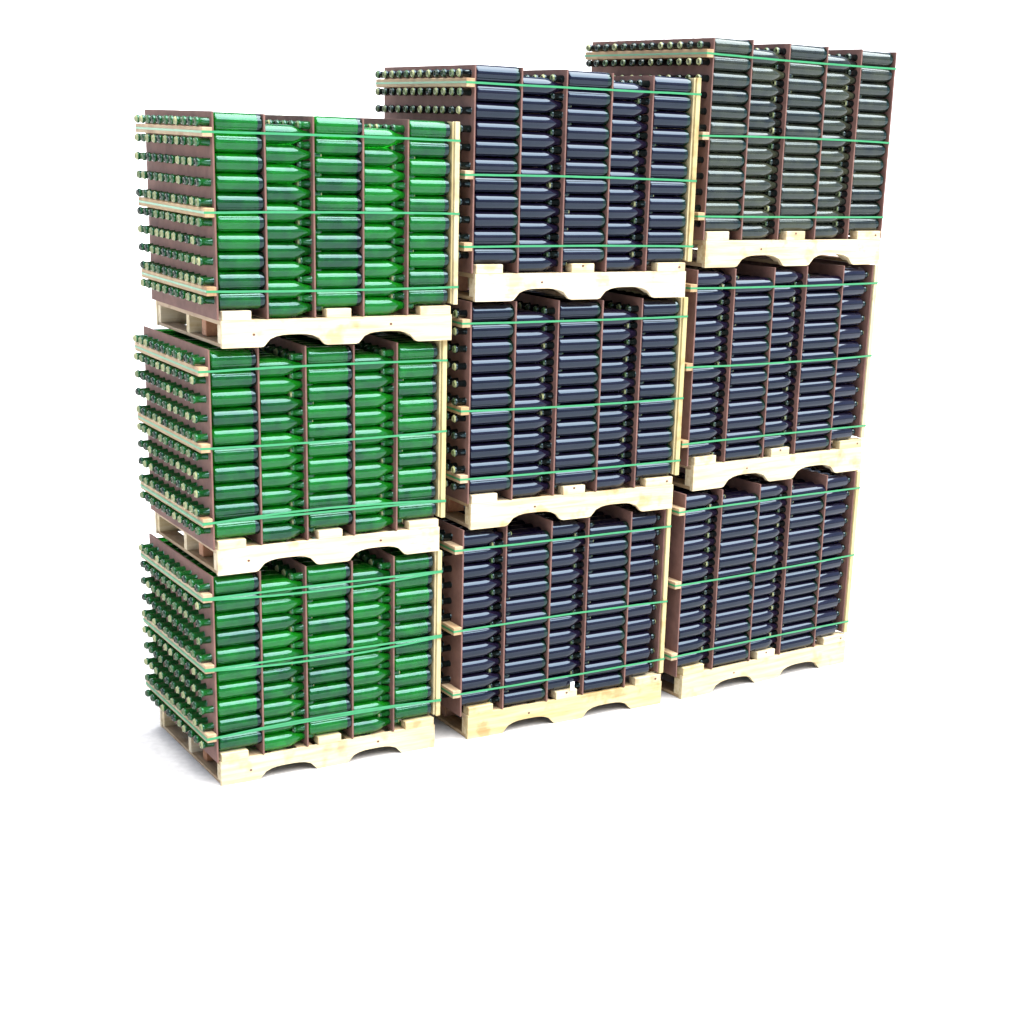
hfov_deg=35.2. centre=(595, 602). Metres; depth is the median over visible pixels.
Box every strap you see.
[134,345,447,372]
[135,127,459,141]
[137,415,446,449]
[138,200,458,214]
[140,483,439,523]
[140,484,445,525]
[140,552,441,598]
[140,553,441,600]
[141,272,457,292]
[143,618,441,669]
[143,619,441,671]
[146,682,440,738]
[146,683,440,740]
[376,81,700,94]
[439,525,670,551]
[440,658,663,695]
[441,601,666,632]
[446,397,683,412]
[446,460,679,480]
[452,315,687,324]
[458,245,692,247]
[459,173,696,181]
[585,52,895,69]
[664,620,848,658]
[668,554,854,586]
[672,487,859,513]
[680,425,865,445]
[684,355,871,368]
[685,282,877,288]
[694,215,883,217]
[698,135,889,143]
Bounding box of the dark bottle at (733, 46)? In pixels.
[697,38,751,55]
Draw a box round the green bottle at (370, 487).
[355,479,402,497]
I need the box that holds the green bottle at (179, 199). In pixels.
[177,195,191,203]
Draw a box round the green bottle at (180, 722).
[177,719,187,726]
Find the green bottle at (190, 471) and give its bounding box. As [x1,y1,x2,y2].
[187,462,243,475]
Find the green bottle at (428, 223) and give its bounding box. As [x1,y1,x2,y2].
[390,214,449,231]
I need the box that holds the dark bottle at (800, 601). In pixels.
[769,593,816,611]
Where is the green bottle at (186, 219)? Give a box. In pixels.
[183,215,198,223]
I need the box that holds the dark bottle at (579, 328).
[541,318,600,335]
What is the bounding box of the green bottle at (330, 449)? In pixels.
[288,437,352,456]
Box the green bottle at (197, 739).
[193,735,204,742]
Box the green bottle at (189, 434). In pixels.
[185,430,201,438]
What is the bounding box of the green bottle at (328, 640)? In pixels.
[289,630,350,651]
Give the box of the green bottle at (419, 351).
[379,342,437,360]
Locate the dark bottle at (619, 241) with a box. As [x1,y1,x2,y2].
[607,238,642,253]
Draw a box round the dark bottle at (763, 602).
[753,595,785,610]
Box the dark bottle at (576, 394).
[539,385,597,403]
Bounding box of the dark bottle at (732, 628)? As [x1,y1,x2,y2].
[699,619,750,638]
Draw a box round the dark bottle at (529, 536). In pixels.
[489,530,549,549]
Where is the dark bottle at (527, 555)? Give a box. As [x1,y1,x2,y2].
[489,546,548,565]
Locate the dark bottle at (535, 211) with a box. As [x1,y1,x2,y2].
[520,203,568,219]
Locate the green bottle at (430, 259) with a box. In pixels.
[389,250,448,268]
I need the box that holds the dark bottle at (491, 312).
[453,304,514,321]
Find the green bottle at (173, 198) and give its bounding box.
[171,194,184,202]
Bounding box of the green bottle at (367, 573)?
[353,567,399,585]
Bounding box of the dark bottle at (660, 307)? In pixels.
[625,299,678,316]
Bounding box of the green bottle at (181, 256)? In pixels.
[178,253,193,260]
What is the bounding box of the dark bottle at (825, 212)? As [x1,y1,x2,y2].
[816,209,844,223]
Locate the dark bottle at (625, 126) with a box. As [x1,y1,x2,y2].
[612,117,656,134]
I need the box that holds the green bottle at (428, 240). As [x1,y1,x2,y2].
[389,232,448,249]
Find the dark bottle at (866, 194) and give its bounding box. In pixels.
[835,187,881,201]
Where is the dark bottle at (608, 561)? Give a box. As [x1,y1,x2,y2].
[571,552,627,570]
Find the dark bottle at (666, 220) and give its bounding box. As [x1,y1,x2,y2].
[631,213,685,228]
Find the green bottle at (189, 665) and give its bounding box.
[185,662,196,669]
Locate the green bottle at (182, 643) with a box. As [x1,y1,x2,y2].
[178,639,193,647]
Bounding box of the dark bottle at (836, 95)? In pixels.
[825,87,861,102]
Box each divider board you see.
[143,326,214,549]
[145,109,218,319]
[149,533,218,762]
[236,114,268,318]
[246,347,262,544]
[248,537,308,746]
[253,570,264,753]
[265,115,315,317]
[268,336,308,539]
[330,119,364,315]
[337,344,354,534]
[342,560,353,738]
[360,118,408,314]
[361,334,397,530]
[363,547,394,730]
[384,65,475,272]
[420,516,463,716]
[437,299,471,503]
[463,507,507,708]
[464,291,516,499]
[468,288,559,495]
[482,67,522,272]
[515,513,552,700]
[523,69,568,271]
[556,494,632,686]
[574,73,613,271]
[574,517,589,694]
[581,299,603,491]
[591,38,714,239]
[599,291,643,487]
[614,76,654,270]
[648,264,698,465]
[663,491,686,676]
[669,474,722,668]
[679,466,760,660]
[685,265,736,461]
[692,254,807,453]
[692,257,775,457]
[728,40,753,239]
[744,474,792,653]
[752,43,790,239]
[753,255,844,449]
[778,47,828,238]
[794,469,827,646]
[823,49,862,238]
[848,52,896,238]
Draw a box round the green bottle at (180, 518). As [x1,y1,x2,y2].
[177,515,187,522]
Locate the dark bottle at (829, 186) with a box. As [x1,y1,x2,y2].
[818,179,853,193]
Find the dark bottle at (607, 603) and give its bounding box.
[570,597,626,616]
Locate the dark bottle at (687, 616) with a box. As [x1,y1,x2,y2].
[680,608,717,624]
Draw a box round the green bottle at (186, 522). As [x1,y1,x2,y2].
[183,519,194,526]
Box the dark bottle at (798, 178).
[765,170,816,185]
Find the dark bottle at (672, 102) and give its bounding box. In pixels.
[635,94,690,111]
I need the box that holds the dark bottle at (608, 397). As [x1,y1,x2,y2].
[600,392,641,408]
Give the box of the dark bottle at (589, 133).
[548,124,609,142]
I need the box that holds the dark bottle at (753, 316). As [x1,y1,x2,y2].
[717,308,771,323]
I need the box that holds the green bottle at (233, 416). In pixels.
[192,406,257,426]
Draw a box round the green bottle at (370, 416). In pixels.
[355,408,402,426]
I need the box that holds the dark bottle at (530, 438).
[514,430,558,447]
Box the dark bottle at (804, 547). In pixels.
[773,539,820,556]
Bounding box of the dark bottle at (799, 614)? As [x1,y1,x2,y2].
[767,606,814,624]
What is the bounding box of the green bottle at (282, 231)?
[267,222,321,240]
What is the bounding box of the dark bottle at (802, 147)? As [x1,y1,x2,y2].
[768,139,819,155]
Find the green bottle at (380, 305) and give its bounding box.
[365,297,413,314]
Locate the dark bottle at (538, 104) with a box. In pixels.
[522,95,570,113]
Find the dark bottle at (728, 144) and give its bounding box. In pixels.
[698,137,745,152]
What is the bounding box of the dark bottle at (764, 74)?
[752,66,792,82]
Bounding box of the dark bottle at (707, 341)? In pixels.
[694,334,734,349]
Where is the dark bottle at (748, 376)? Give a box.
[714,368,767,385]
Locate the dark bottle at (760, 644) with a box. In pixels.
[750,635,782,651]
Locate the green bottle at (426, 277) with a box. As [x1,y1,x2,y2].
[389,269,448,286]
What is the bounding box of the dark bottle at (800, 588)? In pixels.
[769,580,817,597]
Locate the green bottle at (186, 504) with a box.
[183,501,197,508]
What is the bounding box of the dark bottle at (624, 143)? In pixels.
[611,135,655,152]
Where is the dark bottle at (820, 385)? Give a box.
[783,378,833,393]
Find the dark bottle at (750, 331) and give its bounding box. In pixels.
[715,323,768,339]
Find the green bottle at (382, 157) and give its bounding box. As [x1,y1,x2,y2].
[364,147,414,166]
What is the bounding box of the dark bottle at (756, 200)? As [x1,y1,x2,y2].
[744,193,782,207]
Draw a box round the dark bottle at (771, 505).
[759,497,792,512]
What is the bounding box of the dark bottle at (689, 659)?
[677,649,715,666]
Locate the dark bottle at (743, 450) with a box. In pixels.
[710,442,761,459]
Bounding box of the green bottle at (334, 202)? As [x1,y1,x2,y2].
[295,194,361,210]
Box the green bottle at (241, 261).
[196,251,264,270]
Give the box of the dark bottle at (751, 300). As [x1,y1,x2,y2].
[717,293,771,308]
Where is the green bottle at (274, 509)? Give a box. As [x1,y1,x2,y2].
[262,505,313,524]
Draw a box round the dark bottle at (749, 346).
[715,338,768,354]
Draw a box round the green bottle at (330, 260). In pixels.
[296,251,362,269]
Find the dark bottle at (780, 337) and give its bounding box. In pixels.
[771,330,805,344]
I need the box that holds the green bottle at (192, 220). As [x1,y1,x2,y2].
[189,216,203,224]
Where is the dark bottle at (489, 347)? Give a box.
[452,338,512,356]
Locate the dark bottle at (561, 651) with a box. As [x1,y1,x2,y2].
[549,643,588,660]
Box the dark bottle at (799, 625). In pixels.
[767,619,814,638]
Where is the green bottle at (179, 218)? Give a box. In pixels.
[177,214,192,222]
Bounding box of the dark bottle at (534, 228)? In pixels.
[519,220,567,236]
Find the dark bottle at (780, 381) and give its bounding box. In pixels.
[768,374,802,389]
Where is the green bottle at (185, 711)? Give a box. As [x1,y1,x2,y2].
[181,707,196,715]
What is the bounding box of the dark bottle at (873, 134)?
[839,127,886,142]
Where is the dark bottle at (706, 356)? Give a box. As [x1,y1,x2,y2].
[693,349,733,365]
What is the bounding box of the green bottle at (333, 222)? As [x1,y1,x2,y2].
[295,213,361,231]
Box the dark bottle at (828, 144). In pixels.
[822,133,857,148]
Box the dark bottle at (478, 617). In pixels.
[463,609,509,627]
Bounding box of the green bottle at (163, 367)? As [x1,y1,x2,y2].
[161,364,171,371]
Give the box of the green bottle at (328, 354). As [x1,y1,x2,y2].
[287,346,351,364]
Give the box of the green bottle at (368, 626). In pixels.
[353,618,399,636]
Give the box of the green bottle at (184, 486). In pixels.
[181,482,197,490]
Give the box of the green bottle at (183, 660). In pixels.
[180,657,189,664]
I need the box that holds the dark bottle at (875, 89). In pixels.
[842,82,889,97]
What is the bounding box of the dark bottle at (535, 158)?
[521,149,569,166]
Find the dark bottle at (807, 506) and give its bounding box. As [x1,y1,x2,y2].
[774,498,823,514]
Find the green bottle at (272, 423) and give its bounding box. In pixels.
[260,414,312,432]
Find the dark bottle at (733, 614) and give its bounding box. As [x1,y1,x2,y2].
[700,605,751,624]
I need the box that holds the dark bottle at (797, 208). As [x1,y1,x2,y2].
[764,201,815,215]
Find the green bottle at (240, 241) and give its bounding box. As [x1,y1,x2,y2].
[196,232,264,251]
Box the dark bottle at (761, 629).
[751,622,783,637]
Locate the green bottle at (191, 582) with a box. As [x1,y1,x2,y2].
[188,572,251,586]
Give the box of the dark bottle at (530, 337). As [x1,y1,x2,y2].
[516,329,563,346]
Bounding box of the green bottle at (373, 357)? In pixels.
[355,353,392,371]
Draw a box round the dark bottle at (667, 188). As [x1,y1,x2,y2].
[632,180,686,195]
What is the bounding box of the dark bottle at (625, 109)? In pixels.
[612,100,656,117]
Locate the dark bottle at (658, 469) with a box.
[619,459,670,477]
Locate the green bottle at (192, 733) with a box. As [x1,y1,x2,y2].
[188,730,198,737]
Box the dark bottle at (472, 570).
[464,561,509,579]
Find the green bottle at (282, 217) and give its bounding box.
[267,203,319,221]
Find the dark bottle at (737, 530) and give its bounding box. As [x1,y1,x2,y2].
[704,521,756,539]
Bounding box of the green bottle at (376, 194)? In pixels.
[364,185,414,203]
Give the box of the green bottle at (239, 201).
[195,193,263,210]
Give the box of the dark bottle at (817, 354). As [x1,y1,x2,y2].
[786,349,835,364]
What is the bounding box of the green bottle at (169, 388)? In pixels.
[166,384,181,392]
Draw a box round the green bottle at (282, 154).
[266,144,321,163]
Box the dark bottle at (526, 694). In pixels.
[488,685,544,705]
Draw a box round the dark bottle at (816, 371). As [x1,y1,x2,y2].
[785,363,834,379]
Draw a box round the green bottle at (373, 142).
[364,128,404,146]
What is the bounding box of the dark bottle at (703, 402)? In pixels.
[691,395,730,410]
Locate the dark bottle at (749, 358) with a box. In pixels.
[714,353,767,369]
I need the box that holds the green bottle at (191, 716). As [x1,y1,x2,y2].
[187,712,201,719]
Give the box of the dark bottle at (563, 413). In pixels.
[538,401,596,419]
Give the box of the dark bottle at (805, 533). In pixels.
[774,525,821,542]
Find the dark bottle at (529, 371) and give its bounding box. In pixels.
[515,363,561,380]
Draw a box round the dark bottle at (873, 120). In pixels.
[841,112,887,127]
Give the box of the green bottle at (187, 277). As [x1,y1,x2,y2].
[184,273,200,281]
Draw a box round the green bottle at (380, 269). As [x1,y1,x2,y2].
[364,260,413,277]
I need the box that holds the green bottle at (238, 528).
[195,517,259,537]
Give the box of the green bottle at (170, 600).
[167,596,181,604]
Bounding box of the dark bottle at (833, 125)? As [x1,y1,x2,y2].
[823,118,857,133]
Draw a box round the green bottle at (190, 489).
[187,485,202,493]
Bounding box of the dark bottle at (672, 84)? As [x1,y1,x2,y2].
[636,76,691,92]
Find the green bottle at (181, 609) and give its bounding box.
[178,605,192,613]
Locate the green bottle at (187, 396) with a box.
[184,392,200,400]
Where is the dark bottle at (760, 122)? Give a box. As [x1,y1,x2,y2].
[749,114,787,129]
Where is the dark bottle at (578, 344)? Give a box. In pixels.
[541,335,600,352]
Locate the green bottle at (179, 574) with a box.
[176,563,206,578]
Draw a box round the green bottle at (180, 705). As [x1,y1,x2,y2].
[176,702,190,709]
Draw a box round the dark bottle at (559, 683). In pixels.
[548,673,586,690]
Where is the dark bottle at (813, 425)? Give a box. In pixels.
[780,421,830,437]
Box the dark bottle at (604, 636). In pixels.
[568,627,624,646]
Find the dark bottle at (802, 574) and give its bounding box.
[770,566,818,584]
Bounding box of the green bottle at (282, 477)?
[261,468,314,487]
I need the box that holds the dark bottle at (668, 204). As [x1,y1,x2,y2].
[631,196,685,212]
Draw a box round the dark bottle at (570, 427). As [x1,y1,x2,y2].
[538,418,596,436]
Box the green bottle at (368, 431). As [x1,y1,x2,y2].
[355,426,403,444]
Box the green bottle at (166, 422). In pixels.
[163,418,177,426]
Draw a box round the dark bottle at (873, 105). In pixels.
[842,97,888,112]
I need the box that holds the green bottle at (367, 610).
[353,601,400,619]
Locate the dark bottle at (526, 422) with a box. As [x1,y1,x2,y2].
[514,413,560,430]
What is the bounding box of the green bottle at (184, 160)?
[181,156,188,164]
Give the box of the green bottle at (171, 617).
[168,614,182,621]
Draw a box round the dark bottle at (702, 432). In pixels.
[689,425,729,441]
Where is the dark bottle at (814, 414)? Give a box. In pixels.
[781,406,830,422]
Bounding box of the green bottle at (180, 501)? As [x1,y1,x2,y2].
[176,497,191,505]
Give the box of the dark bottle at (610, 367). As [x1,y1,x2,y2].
[601,359,641,375]
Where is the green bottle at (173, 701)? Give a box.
[170,697,184,704]
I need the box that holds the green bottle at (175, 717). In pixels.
[171,714,180,720]
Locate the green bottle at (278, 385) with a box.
[259,376,312,395]
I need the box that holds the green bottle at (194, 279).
[191,270,255,283]
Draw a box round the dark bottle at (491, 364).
[452,356,512,374]
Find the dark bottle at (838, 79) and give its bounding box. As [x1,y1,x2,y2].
[826,71,862,86]
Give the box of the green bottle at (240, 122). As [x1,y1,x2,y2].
[192,112,262,131]
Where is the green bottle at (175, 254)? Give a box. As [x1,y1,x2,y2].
[172,251,187,259]
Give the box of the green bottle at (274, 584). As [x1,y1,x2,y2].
[261,578,312,597]
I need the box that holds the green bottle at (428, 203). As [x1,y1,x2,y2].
[389,196,448,211]
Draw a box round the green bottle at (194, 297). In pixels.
[191,294,203,302]
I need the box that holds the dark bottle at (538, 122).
[522,113,570,131]
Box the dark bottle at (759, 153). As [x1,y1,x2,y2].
[747,146,785,161]
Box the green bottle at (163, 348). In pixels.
[160,339,201,352]
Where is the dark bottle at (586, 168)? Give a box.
[546,160,607,175]
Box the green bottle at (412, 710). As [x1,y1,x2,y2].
[376,698,431,719]
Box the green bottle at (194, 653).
[190,649,205,657]
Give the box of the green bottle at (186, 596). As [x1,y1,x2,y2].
[183,593,193,600]
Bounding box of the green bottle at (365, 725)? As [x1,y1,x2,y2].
[354,716,398,734]
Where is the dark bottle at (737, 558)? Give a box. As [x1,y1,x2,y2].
[703,550,754,568]
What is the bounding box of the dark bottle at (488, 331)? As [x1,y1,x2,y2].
[452,321,513,338]
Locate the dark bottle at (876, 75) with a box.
[845,68,891,82]
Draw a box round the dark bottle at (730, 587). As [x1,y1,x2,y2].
[701,577,752,596]
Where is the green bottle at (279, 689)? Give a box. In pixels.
[263,680,313,700]
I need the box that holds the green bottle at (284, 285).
[268,280,321,298]
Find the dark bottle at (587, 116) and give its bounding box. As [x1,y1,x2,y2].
[548,107,608,124]
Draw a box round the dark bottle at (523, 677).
[487,669,545,690]
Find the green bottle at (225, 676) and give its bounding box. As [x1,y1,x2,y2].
[197,659,260,682]
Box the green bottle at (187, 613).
[184,609,198,617]
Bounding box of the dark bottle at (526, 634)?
[488,624,547,644]
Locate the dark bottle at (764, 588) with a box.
[754,581,786,596]
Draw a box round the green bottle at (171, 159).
[168,155,183,163]
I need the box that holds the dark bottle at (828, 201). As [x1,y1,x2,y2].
[817,194,852,208]
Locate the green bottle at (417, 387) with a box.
[378,378,436,396]
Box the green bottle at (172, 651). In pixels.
[168,648,179,655]
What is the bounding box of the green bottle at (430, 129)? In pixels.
[389,120,450,138]
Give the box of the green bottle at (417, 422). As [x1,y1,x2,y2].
[378,413,436,431]
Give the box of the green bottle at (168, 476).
[165,472,179,480]
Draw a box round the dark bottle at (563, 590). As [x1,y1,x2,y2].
[551,582,590,599]
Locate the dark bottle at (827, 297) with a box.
[790,290,840,305]
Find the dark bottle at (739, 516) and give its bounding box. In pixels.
[705,507,757,525]
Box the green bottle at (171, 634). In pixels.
[167,630,182,638]
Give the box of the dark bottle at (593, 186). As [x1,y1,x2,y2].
[546,177,607,194]
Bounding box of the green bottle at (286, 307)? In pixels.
[269,299,322,317]
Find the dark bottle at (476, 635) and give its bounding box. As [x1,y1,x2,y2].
[463,625,509,643]
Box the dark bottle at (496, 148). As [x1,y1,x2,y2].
[460,139,518,157]
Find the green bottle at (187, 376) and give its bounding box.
[184,369,220,381]
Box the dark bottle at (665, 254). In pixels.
[629,247,683,261]
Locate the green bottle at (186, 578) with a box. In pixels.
[182,568,212,582]
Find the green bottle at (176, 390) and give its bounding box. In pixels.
[173,387,188,395]
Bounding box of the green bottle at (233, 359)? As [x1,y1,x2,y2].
[189,349,256,369]
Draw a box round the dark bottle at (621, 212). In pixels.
[608,204,651,220]
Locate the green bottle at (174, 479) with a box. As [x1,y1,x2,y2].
[171,476,185,483]
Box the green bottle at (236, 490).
[194,480,259,501]
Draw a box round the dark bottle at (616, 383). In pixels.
[600,375,643,392]
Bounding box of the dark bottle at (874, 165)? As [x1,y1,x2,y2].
[836,157,883,172]
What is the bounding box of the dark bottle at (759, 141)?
[748,130,786,145]
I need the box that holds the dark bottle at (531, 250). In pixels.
[519,238,558,254]
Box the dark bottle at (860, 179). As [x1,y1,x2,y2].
[837,172,882,186]
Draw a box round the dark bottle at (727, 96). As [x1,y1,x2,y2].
[700,88,748,104]
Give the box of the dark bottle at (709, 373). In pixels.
[693,365,732,380]
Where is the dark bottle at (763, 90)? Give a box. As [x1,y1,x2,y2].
[751,82,790,97]
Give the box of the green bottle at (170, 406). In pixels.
[167,403,182,410]
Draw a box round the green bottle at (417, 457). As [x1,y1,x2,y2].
[379,448,436,466]
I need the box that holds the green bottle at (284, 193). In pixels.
[266,183,321,202]
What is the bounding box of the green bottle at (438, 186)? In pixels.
[389,177,449,195]
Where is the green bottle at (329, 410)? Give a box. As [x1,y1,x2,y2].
[287,400,351,419]
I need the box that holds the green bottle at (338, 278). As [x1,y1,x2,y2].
[296,270,361,288]
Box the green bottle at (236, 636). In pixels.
[196,625,259,647]
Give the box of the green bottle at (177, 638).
[174,635,188,642]
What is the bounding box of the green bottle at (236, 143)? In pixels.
[193,133,262,153]
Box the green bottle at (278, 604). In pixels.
[261,595,312,614]
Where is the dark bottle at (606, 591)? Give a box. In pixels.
[570,582,626,601]
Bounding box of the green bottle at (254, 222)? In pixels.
[196,213,264,231]
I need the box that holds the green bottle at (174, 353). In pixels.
[172,343,214,357]
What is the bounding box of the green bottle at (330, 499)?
[289,490,352,509]
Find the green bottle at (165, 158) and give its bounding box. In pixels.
[163,154,176,162]
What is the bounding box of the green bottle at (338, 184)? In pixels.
[295,175,361,193]
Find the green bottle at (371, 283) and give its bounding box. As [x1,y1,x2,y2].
[364,278,403,296]
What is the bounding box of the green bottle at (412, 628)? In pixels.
[377,618,431,638]
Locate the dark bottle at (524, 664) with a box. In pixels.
[486,654,545,674]
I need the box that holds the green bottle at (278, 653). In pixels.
[263,646,313,664]
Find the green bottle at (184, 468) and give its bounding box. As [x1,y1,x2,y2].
[181,464,196,472]
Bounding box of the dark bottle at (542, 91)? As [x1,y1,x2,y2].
[523,77,563,95]
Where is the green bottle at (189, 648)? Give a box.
[185,644,199,652]
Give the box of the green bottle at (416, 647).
[378,634,432,655]
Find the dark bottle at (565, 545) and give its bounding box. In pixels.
[552,535,593,552]
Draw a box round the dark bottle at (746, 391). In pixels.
[712,383,765,399]
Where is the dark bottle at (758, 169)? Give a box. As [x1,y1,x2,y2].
[746,162,784,176]
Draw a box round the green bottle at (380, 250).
[364,242,413,259]
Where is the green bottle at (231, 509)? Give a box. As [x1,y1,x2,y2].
[194,498,258,519]
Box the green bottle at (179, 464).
[176,461,190,468]
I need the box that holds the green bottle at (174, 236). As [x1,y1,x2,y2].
[171,232,186,240]
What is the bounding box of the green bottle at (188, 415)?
[185,406,244,419]
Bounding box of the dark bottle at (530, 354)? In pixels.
[516,346,562,363]
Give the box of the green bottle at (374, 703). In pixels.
[354,699,399,718]
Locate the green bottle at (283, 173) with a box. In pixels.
[266,164,320,183]
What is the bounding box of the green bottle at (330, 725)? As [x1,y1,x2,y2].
[290,715,351,734]
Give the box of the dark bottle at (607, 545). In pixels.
[571,536,627,555]
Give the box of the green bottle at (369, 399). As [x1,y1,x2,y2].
[355,390,402,408]
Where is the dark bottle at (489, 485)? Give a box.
[450,474,510,493]
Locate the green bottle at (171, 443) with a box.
[168,440,180,447]
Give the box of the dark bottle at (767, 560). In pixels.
[756,553,788,568]
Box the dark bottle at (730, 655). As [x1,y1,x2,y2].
[699,646,747,665]
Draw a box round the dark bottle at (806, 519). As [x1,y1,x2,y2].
[774,511,822,528]
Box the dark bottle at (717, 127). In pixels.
[699,120,746,134]
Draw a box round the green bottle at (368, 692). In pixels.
[353,683,398,702]
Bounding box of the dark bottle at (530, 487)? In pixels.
[512,479,557,497]
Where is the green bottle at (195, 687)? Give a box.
[191,683,206,691]
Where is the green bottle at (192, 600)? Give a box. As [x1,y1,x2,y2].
[188,597,200,604]
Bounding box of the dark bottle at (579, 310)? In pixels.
[541,301,600,318]
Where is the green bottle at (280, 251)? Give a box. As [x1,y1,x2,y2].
[267,242,320,260]
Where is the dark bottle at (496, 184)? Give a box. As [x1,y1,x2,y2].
[459,176,517,192]
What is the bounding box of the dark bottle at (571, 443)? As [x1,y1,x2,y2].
[537,434,595,452]
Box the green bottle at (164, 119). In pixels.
[162,115,168,123]
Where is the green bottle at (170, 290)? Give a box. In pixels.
[168,287,180,294]
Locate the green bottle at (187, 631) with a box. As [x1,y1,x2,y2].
[184,627,199,635]
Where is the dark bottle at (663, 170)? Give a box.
[632,162,687,178]
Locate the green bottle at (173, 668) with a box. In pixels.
[169,664,183,671]
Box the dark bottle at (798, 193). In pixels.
[765,186,816,200]
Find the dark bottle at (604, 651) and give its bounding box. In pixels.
[567,642,623,661]
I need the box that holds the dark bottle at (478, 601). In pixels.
[463,593,509,611]
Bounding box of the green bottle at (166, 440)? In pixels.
[163,437,174,444]
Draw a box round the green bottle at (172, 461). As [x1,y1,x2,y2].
[169,457,184,465]
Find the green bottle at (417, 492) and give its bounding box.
[379,482,435,501]
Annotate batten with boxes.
[135,123,211,136]
[135,342,207,376]
[138,197,213,217]
[138,413,210,452]
[141,269,216,295]
[141,482,212,527]
[141,551,211,602]
[144,617,214,673]
[146,680,216,742]
[376,78,474,87]
[402,522,462,554]
[440,682,460,698]
[441,620,461,635]
[446,402,468,414]
[446,469,467,483]
[452,315,470,327]
[458,241,471,250]
[459,170,473,178]
[585,49,713,59]
[664,648,677,660]
[668,577,680,588]
[671,504,684,515]
[680,438,688,447]
[684,362,692,370]
[685,283,696,291]
[694,212,704,219]
[698,132,708,139]
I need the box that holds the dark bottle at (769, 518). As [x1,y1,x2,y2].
[758,511,791,527]
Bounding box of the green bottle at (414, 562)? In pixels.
[376,552,432,572]
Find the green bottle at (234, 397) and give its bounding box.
[190,387,256,407]
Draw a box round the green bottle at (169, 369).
[166,366,178,373]
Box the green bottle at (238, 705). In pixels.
[198,694,261,716]
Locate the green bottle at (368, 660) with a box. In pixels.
[353,651,398,669]
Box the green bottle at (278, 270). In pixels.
[268,261,321,279]
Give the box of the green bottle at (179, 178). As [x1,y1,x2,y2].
[176,175,190,183]
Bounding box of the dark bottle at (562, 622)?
[550,612,590,629]
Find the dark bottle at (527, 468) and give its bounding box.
[513,463,558,480]
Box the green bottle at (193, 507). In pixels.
[189,504,203,512]
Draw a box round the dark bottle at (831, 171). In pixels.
[819,164,855,178]
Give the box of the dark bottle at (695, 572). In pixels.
[682,565,720,581]
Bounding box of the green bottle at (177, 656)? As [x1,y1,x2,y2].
[174,652,184,659]
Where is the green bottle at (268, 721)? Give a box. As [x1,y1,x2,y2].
[264,714,303,733]
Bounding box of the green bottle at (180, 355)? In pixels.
[177,346,220,360]
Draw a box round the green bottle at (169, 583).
[166,580,176,587]
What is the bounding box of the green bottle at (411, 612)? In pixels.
[377,602,432,622]
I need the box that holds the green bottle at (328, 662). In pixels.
[291,646,350,667]
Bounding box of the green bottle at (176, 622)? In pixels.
[172,618,187,626]
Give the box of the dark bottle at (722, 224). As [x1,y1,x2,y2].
[694,217,740,230]
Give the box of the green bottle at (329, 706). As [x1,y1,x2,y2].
[290,696,350,717]
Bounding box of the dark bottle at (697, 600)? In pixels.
[680,593,718,610]
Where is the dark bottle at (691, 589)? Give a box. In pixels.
[681,579,719,595]
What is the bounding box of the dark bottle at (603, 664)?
[568,656,623,676]
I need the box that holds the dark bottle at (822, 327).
[787,320,838,335]
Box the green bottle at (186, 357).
[183,348,247,362]
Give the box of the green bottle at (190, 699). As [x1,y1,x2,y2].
[187,695,201,703]
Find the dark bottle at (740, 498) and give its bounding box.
[706,493,758,511]
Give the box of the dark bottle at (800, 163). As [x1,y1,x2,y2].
[766,155,818,170]
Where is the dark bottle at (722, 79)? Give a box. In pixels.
[695,71,749,88]
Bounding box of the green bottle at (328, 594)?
[289,579,350,600]
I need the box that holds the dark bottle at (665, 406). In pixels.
[621,397,673,413]
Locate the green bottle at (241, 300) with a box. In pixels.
[197,290,265,308]
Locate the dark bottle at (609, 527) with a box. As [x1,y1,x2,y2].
[572,521,628,539]
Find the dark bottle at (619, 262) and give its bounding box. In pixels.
[606,254,649,270]
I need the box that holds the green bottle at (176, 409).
[173,406,188,413]
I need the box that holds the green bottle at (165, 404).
[162,400,177,408]
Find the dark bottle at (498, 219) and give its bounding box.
[459,211,517,228]
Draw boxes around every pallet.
[155,512,438,575]
[156,301,451,348]
[160,709,434,785]
[430,671,661,739]
[445,475,672,529]
[458,262,685,301]
[648,631,845,699]
[668,437,861,490]
[680,231,880,267]
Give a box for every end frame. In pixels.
[392,331,446,517]
[428,550,441,715]
[437,121,459,304]
[612,288,687,474]
[645,508,671,672]
[666,78,700,261]
[759,255,878,437]
[809,465,860,632]
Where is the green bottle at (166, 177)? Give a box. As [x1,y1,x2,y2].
[164,174,178,181]
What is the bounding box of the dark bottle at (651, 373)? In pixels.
[622,365,674,381]
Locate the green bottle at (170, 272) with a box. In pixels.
[167,268,181,276]
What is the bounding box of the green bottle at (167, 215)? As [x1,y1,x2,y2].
[165,212,179,219]
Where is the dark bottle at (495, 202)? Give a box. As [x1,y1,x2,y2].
[459,193,518,210]
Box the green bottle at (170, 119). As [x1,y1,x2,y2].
[167,115,181,123]
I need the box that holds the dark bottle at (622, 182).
[610,169,653,186]
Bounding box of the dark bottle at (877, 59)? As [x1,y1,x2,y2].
[845,51,892,66]
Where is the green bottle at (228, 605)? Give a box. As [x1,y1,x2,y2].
[195,590,259,612]
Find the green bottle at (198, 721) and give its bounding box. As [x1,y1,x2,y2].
[192,717,207,725]
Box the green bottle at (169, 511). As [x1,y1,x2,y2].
[166,508,177,515]
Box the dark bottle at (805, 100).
[771,92,822,108]
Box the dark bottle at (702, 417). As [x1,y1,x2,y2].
[690,410,728,426]
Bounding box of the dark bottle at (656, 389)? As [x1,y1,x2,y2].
[621,381,674,397]
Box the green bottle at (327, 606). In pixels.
[288,596,349,617]
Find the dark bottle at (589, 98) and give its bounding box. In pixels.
[548,89,610,107]

